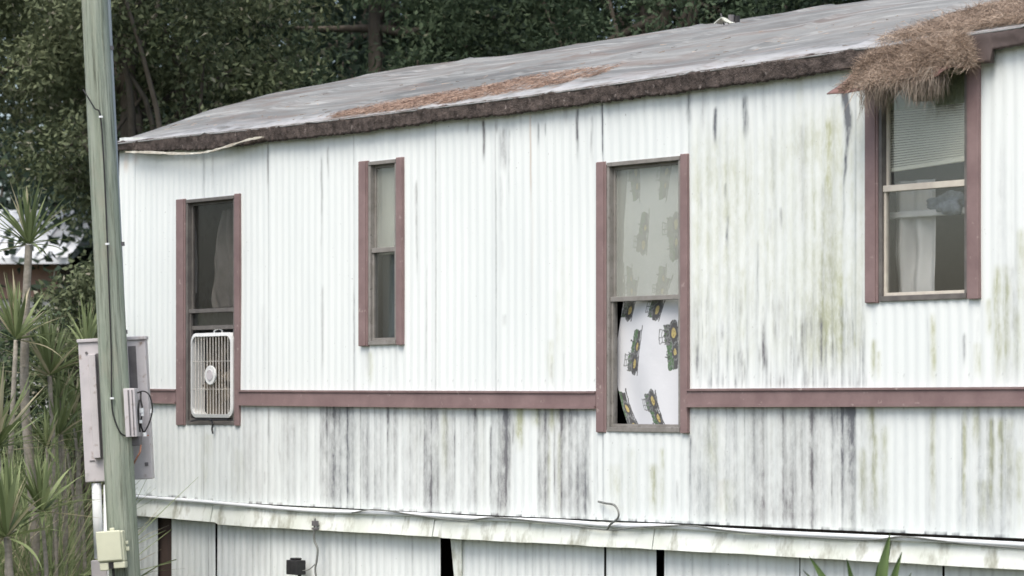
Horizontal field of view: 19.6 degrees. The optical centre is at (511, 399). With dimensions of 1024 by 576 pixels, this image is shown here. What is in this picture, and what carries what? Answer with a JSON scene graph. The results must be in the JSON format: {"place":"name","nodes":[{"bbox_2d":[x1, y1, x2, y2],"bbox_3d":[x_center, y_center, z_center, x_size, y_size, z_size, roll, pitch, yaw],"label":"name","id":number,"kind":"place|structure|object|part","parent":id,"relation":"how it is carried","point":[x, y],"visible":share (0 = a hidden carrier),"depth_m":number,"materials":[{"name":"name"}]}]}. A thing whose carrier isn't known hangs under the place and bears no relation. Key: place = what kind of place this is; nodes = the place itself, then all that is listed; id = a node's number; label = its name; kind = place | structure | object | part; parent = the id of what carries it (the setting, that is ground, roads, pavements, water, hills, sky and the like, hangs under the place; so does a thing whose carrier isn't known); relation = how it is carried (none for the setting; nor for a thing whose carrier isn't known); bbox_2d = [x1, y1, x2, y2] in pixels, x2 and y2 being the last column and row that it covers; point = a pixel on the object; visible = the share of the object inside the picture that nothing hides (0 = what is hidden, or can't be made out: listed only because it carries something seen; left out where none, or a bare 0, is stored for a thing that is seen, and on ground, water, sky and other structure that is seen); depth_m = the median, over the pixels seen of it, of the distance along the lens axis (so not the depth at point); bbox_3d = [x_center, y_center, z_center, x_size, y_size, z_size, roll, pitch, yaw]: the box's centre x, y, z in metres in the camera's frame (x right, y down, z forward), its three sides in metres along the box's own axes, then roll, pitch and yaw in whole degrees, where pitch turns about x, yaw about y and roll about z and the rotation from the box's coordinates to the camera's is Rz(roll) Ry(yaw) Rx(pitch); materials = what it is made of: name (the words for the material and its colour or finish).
{"place":"outdoors","nodes":[
{"label":"outdoors","id":0,"kind":"place"},
{"bbox_2d":[0,0,843,208],"label":"sky","id":1,"kind":"structure","parent":0,"point":[1,114],"materials":[{"name":"white"}]},
{"bbox_3d":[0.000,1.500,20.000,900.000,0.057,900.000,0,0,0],"label":"ground","id":2,"kind":"structure","parent":0,"visible":0},
{"bbox_2d":[0,362,59,476],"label":"shrub","id":3,"kind":"object","parent":2,"relation":"on","point":[8,415],"visible":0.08,"depth_m":22.91,"materials":[{"name":"green plant"}]},
{"bbox_2d":[0,452,65,575],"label":"spiky plant","id":4,"kind":"object","parent":2,"relation":"on","point":[9,522],"visible":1,"depth_m":17.57,"materials":[{"name":"green plant"}]},
{"bbox_2d":[0,364,77,562],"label":"spiky plant","id":5,"kind":"object","parent":2,"relation":"on","point":[6,429],"visible":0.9,"depth_m":18.19,"materials":[{"name":"green plant"}]},
{"bbox_2d":[0,299,77,457],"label":"shrub","id":6,"kind":"object","parent":2,"relation":"on","point":[5,359],"visible":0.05,"depth_m":23.30,"materials":[{"name":"green plant"}]},
{"bbox_2d":[0,177,78,575],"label":"spiky plant","id":7,"kind":"object","parent":2,"relation":"on","point":[28,232],"visible":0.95,"depth_m":18.88,"materials":[{"name":"green plant"}]},
{"bbox_2d":[0,308,80,574],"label":"spiky plant","id":8,"kind":"object","parent":2,"relation":"on","point":[48,360],"visible":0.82,"depth_m":19.07,"materials":[{"name":"green plant"}]},
{"bbox_2d":[0,273,85,575],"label":"spiky plant","id":9,"kind":"object","parent":2,"relation":"on","point":[12,316],"visible":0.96,"depth_m":18.59,"materials":[{"name":"green plant"}]},
{"bbox_2d":[0,10,86,209],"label":"tall tree","id":10,"kind":"object","parent":2,"relation":"on","point":[8,204],"visible":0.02,"depth_m":46.30,"materials":[{"name":"green plant"}]},
{"bbox_2d":[0,208,93,449],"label":"neighbouring house","id":11,"kind":"structure","parent":2,"relation":"on","point":[9,267],"depth_m":38.40,"materials":[{"name":"white"}]},
{"bbox_2d":[0,308,10,380],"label":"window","id":12,"kind":"structure","parent":11,"relation":"in","point":[1,322],"depth_m":38.34,"materials":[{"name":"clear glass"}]},
{"bbox_2d":[15,375,82,575],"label":"spiky plant","id":13,"kind":"object","parent":2,"relation":"on","point":[63,414],"visible":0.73,"depth_m":19.17,"materials":[{"name":"green plant"}]},
{"bbox_2d":[15,399,83,575],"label":"spiky plant","id":14,"kind":"object","parent":2,"relation":"on","point":[48,432],"visible":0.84,"depth_m":18.79,"materials":[{"name":"green plant"}]},
{"bbox_2d":[19,356,80,563],"bbox_3d":[-2.962,0.595,19.235,0.437,1.812,0.518,0,0,26],"label":"spiky plant","id":15,"kind":"object","parent":2,"relation":"on","point":[57,381],"visible":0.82,"depth_m":19.19,"materials":[{"name":"green plant"}]},
{"bbox_2d":[0,406,99,557],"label":"shrub","id":16,"kind":"object","parent":2,"relation":"on","point":[49,444],"visible":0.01,"depth_m":22.14,"materials":[{"name":"green plant"}]},
{"bbox_2d":[0,250,104,575],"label":"shrub","id":17,"kind":"object","parent":2,"relation":"on","point":[82,287],"visible":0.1,"depth_m":21.32,"materials":[{"name":"green plant"}]},
{"bbox_2d":[14,445,102,575],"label":"spiky plant","id":18,"kind":"object","parent":2,"relation":"on","point":[44,494],"visible":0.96,"depth_m":17.89,"materials":[{"name":"green plant"}]},
{"bbox_2d":[36,414,82,574],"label":"spiky plant","id":19,"kind":"object","parent":2,"relation":"on","point":[69,465],"visible":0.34,"depth_m":19.59,"materials":[{"name":"green plant"}]},
{"bbox_2d":[36,369,86,575],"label":"spiky plant","id":20,"kind":"object","parent":2,"relation":"on","point":[75,407],"visible":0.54,"depth_m":19.39,"materials":[{"name":"green plant"}]},
{"bbox_2d":[43,405,83,575],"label":"spiky plant","id":21,"kind":"object","parent":2,"relation":"on","point":[78,428],"visible":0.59,"depth_m":19.49,"materials":[{"name":"green plant"}]},
{"bbox_2d":[35,292,97,568],"bbox_3d":[-2.903,0.386,19.631,0.547,2.230,0.551,0,0,36],"label":"spiky plant","id":22,"kind":"object","parent":2,"relation":"on","point":[89,331],"visible":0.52,"depth_m":19.59,"materials":[{"name":"green plant"}]},
{"bbox_2d":[0,0,154,154],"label":"oak tree","id":23,"kind":"object","parent":2,"relation":"on","point":[10,110],"visible":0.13,"depth_m":27.67,"materials":[{"name":"green plant"}]},
{"bbox_2d":[73,263,95,306],"bbox_3d":[-3.035,0.024,23.943,1.188,2.962,1.085,0,0,0],"label":"shrub","id":24,"kind":"object","parent":2,"relation":"on","point":[89,291],"depth_m":24.03,"materials":[{"name":"green plant"}]},
{"bbox_2d":[91,560,106,575],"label":"post stub","id":25,"kind":"object","parent":2,"relation":"on","point":[95,568],"visible":0.45,"depth_m":18.15,"materials":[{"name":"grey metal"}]},
{"bbox_2d":[91,483,102,558],"bbox_3d":[-2.547,0.743,18.200,0.066,0.464,0.060,-3,0,0],"label":"riser pipe","id":26,"kind":"object","parent":25,"relation":"on","point":[97,509],"visible":0.8,"depth_m":18.18,"materials":[{"name":"white plastic"}]},
{"bbox_2d":[104,485,108,575],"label":"riser pipe","id":27,"kind":"object","parent":2,"relation":"on","point":[105,525],"visible":0.27,"depth_m":18.16,"materials":[{"name":"white plastic"}]},
{"bbox_2d":[0,402,216,575],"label":"undergrowth","id":28,"kind":"object","parent":2,"relation":"on","point":[21,559],"visible":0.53,"depth_m":19.21,"materials":[{"name":"green plant"}]},
{"bbox_2d":[81,0,140,575],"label":"utility pole","id":29,"kind":"object","parent":2,"relation":"on","point":[120,490],"visible":1,"depth_m":17.93,"materials":[{"name":"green wood"}]},
{"bbox_2d":[96,528,129,575],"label":"telephone box","id":30,"kind":"object","parent":29,"relation":"attached to","point":[112,548],"visible":1,"depth_m":17.80,"materials":[{"name":"beige plastic"}]},
{"bbox_2d":[77,336,154,481],"bbox_3d":[-2.435,0.056,18.200,0.425,0.878,0.170,-3,0,0],"label":"electric cabinet","id":31,"kind":"object","parent":29,"relation":"attached to","point":[138,360],"visible":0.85,"depth_m":18.16,"materials":[{"name":"grey metal"}]},
{"bbox_3d":[-2.557,0.038,18.137,0.042,0.637,0.045,-3,0,0],"label":"left door","id":32,"kind":"part","parent":31,"relation":"part of","materials":[{"name":"grey metal"}]},
{"bbox_2d":[107,0,127,333],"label":"conduit","id":33,"kind":"object","parent":29,"relation":"attached to","point":[111,50],"visible":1,"depth_m":18.02,"materials":[{"name":"grey metal"}]},
{"bbox_2d":[123,388,153,463],"bbox_3d":[-2.256,0.159,18.002,0.170,0.465,0.196,-3,0,0],"label":"switch box","id":34,"kind":"object","parent":29,"relation":"attached to","point":[133,419],"visible":1,"depth_m":17.91,"materials":[{"name":"grey metal"}]},
{"bbox_2d":[0,2,353,209],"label":"tall tree","id":35,"kind":"object","parent":2,"relation":"on","point":[55,203],"depth_m":46.84,"materials":[{"name":"green plant"}]},
{"bbox_2d":[0,0,371,246],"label":"oak tree","id":36,"kind":"object","parent":2,"relation":"on","point":[137,87],"visible":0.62,"depth_m":25.46,"materials":[{"name":"green plant"}]},
{"bbox_2d":[0,0,568,319],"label":"tall tree","id":37,"kind":"object","parent":2,"relation":"on","point":[12,251],"depth_m":38.82,"materials":[{"name":"green plant"}]},
{"bbox_2d":[66,0,581,226],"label":"tall tree","id":38,"kind":"object","parent":2,"relation":"on","point":[361,14],"visible":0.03,"depth_m":31.36,"materials":[{"name":"green plant"}]},
{"bbox_2d":[143,0,637,127],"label":"oak tree","id":39,"kind":"object","parent":2,"relation":"on","point":[378,27],"visible":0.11,"depth_m":27.11,"materials":[{"name":"green plant"}]},
{"bbox_2d":[301,0,682,77],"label":"tall tree","id":40,"kind":"object","parent":2,"relation":"on","point":[506,19],"depth_m":39.04,"materials":[{"name":"green plant"}]},
{"bbox_2d":[117,0,1023,575],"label":"mobile home","id":41,"kind":"object","parent":2,"relation":"on","point":[829,382],"visible":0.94,"depth_m":16.29,"materials":[{"name":"white paint"}]},
{"bbox_2d":[195,228,197,292],"bbox_3d":[-2.137,-0.941,19.471,0.059,0.482,0.167,0,0,-39],"label":"window curtain","id":42,"kind":"object","parent":41,"relation":"hanging from","point":[196,260],"depth_m":19.42,"materials":[{"name":"grey fabric"}]},
{"bbox_2d":[176,193,241,425],"bbox_3d":[-1.942,-0.574,19.139,0.072,1.481,0.746,0,0,-39],"label":"window","id":43,"kind":"structure","parent":41,"relation":"in","point":[185,209],"depth_m":19.32,"materials":[{"name":"red paint"}]},
{"bbox_2d":[190,329,233,433],"bbox_3d":[-1.902,-0.123,19.102,0.129,0.682,0.494,0,0,-39],"label":"box fan","id":44,"kind":"object","parent":41,"relation":"in","point":[216,372],"visible":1,"depth_m":19.14,"materials":[{"name":"white plastic"}]},
{"bbox_2d":[211,209,232,307],"bbox_3d":[-1.874,-0.918,19.273,0.088,0.634,0.303,0,0,-39],"label":"curtain","id":45,"kind":"object","parent":41,"relation":"hanging from","point":[222,294],"visible":0.84,"depth_m":19.27,"materials":[{"name":"grey fabric"}]},
{"bbox_2d":[286,558,314,575],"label":"outdoor light","id":46,"kind":"object","parent":41,"relation":"attached to","point":[295,566],"visible":1,"depth_m":18.20,"materials":[{"name":"black plastic"}]},
{"bbox_2d":[312,518,318,575],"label":"hanging cable","id":47,"kind":"object","parent":41,"relation":"hanging from","point":[315,523],"visible":1,"depth_m":18.07,"materials":[{"name":"grey rubber"}]},
{"bbox_2d":[358,157,404,345],"bbox_3d":[-0.761,-0.880,17.673,0.072,1.113,0.435,0,0,-39],"label":"window","id":48,"kind":"structure","parent":41,"relation":"in","point":[368,250],"depth_m":17.75,"materials":[{"name":"metal"}]},
{"bbox_2d":[378,167,394,255],"bbox_3d":[-0.679,-1.160,17.706,0.015,0.577,0.404,0,0,-39],"label":"hung cloth","id":49,"kind":"object","parent":41,"relation":"hanging from","point":[386,187],"visible":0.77,"depth_m":17.79,"materials":[{"name":"white fabric"}]},
{"bbox_2d":[383,255,394,337],"bbox_3d":[-0.655,-0.605,17.726,0.017,0.591,0.404,0,0,-40],"label":"hung cloth","id":50,"kind":"object","parent":41,"relation":"hanging from","point":[388,296],"visible":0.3,"depth_m":17.83,"materials":[{"name":"grey fabric"}]},
{"bbox_2d":[318,83,495,120],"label":"pine needles","id":51,"kind":"object","parent":41,"relation":"on","point":[415,101],"visible":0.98,"depth_m":17.58,"materials":[{"name":"brown plant"}]},
{"bbox_2d":[436,61,630,104],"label":"pine needles","id":52,"kind":"object","parent":41,"relation":"on","point":[494,89],"visible":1,"depth_m":16.90,"materials":[{"name":"brown plant"}]},
{"bbox_2d":[164,10,938,129],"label":"roof litter","id":53,"kind":"object","parent":41,"relation":"on","point":[533,72],"visible":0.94,"depth_m":17.59,"materials":[{"name":"brown plant"}]},
{"bbox_2d":[136,495,1023,546],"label":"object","id":54,"kind":"object","parent":41,"relation":"attached to","point":[795,533],"visible":0.89,"depth_m":16.06,"materials":[{"name":"white plastic"}]},
{"bbox_2d":[597,501,619,529],"bbox_3d":[0.516,0.625,15.964,0.025,0.155,0.264,0,0,-23],"label":"cable","id":55,"kind":"object","parent":41,"relation":"attached to","point":[616,519],"visible":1,"depth_m":15.91,"materials":[{"name":"white plastic"}]},
{"bbox_2d":[596,153,689,432],"bbox_3d":[0.715,-0.559,15.839,0.072,1.471,0.737,0,0,-39],"label":"window","id":56,"kind":"structure","parent":41,"relation":"in","point":[607,298],"depth_m":16.04,"materials":[{"name":"metal"}]},
{"bbox_2d":[617,165,677,423],"bbox_3d":[0.759,-0.548,15.853,0.032,1.417,0.668,0,0,-38],"label":"window sheet","id":57,"kind":"object","parent":41,"relation":"hanging from","point":[647,362],"depth_m":15.86,"materials":[{"name":"fabric"}]},
{"bbox_2d":[352,509,1023,549],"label":"cable","id":58,"kind":"object","parent":41,"relation":"attached to","point":[707,528],"visible":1,"depth_m":15.28,"materials":[{"name":"white plastic"}]},
{"bbox_2d":[714,13,739,24],"bbox_3d":[1.299,-2.294,17.876,0.096,0.092,0.142,0,0,-39],"label":"roof vent","id":59,"kind":"object","parent":41,"relation":"on","point":[731,19],"visible":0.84,"depth_m":17.85,"materials":[{"name":"white metal"}]},
{"bbox_2d":[890,128,896,292],"bbox_3d":[1.870,-0.866,14.638,0.067,0.970,0.073,0,0,-39],"label":"hanging cloth","id":60,"kind":"object","parent":41,"relation":"hanging from","point":[893,225],"visible":0.34,"depth_m":14.64,"materials":[{"name":"grey fabric"}]},
{"bbox_2d":[842,65,951,122],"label":"pine needles","id":61,"kind":"object","parent":41,"relation":"hanging from","point":[919,89],"visible":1,"depth_m":14.03,"materials":[{"name":"brown plant"}]},
{"bbox_2d":[865,63,980,302],"bbox_3d":[1.993,-1.041,14.256,0.080,1.133,0.743,0,0,-39],"label":"window","id":62,"kind":"structure","parent":41,"relation":"in","point":[965,88],"depth_m":14.31,"materials":[{"name":"red paint"}]},
{"bbox_2d":[890,207,963,218],"bbox_3d":[2.015,-0.907,14.364,0.026,0.032,0.585,0,0,-39],"label":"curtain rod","id":63,"kind":"object","parent":41,"relation":"attached to","point":[912,214],"visible":0.47,"depth_m":14.40,"materials":[{"name":"white metal"}]},
{"bbox_2d":[895,179,935,291],"bbox_3d":[1.974,-0.727,14.464,0.059,0.692,0.284,0,0,-39],"label":"long curtain","id":64,"kind":"object","parent":63,"relation":"hanging from","point":[915,251],"visible":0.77,"depth_m":14.47,"materials":[{"name":"white fabric"}]},
{"bbox_2d":[926,190,963,215],"bbox_3d":[2.098,-0.947,14.254,0.096,0.124,0.305,0,0,-39],"label":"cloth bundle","id":65,"kind":"object","parent":63,"relation":"on","point":[950,202],"visible":0.91,"depth_m":14.21,"materials":[{"name":"fabric"}]},
{"bbox_2d":[891,103,963,171],"bbox_3d":[2.030,-1.293,14.294,0.049,0.356,0.518,0,0,-39],"label":"mini blind","id":66,"kind":"object","parent":41,"relation":"hanging from","point":[949,160],"visible":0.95,"depth_m":14.29,"materials":[{"name":"white plastic"}]},
{"bbox_2d":[834,0,1023,100],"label":"pine needles","id":67,"kind":"object","parent":41,"relation":"on","point":[951,48],"visible":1,"depth_m":14.10,"materials":[{"name":"brown plant"}]},
{"bbox_2d":[386,0,860,62],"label":"tall tree","id":68,"kind":"object","parent":2,"relation":"on","point":[405,39],"depth_m":33.55,"materials":[{"name":"green plant"}]},
{"bbox_2d":[406,0,866,63],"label":"oak tree","id":69,"kind":"object","parent":2,"relation":"on","point":[660,17],"visible":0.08,"depth_m":26.68,"materials":[{"name":"green plant"}]},
{"bbox_2d":[671,1,839,27],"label":"tall tree","id":70,"kind":"object","parent":2,"relation":"on","point":[677,9],"depth_m":39.77,"materials":[{"name":"green plant"}]},
{"bbox_2d":[672,0,865,28],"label":"oak tree","id":71,"kind":"object","parent":2,"relation":"on","point":[756,9],"visible":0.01,"depth_m":26.68,"materials":[{"name":"green plant"}]},
{"bbox_2d":[713,0,867,21],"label":"tall tree","id":72,"kind":"object","parent":2,"relation":"on","point":[825,1],"depth_m":31.45,"materials":[{"name":"green plant"}]},
{"bbox_2d":[803,534,911,575],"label":"spiky plant","id":73,"kind":"object","parent":2,"relation":"on","point":[882,567],"visible":1,"depth_m":11.96,"materials":[{"name":"green plant"}]}
]}

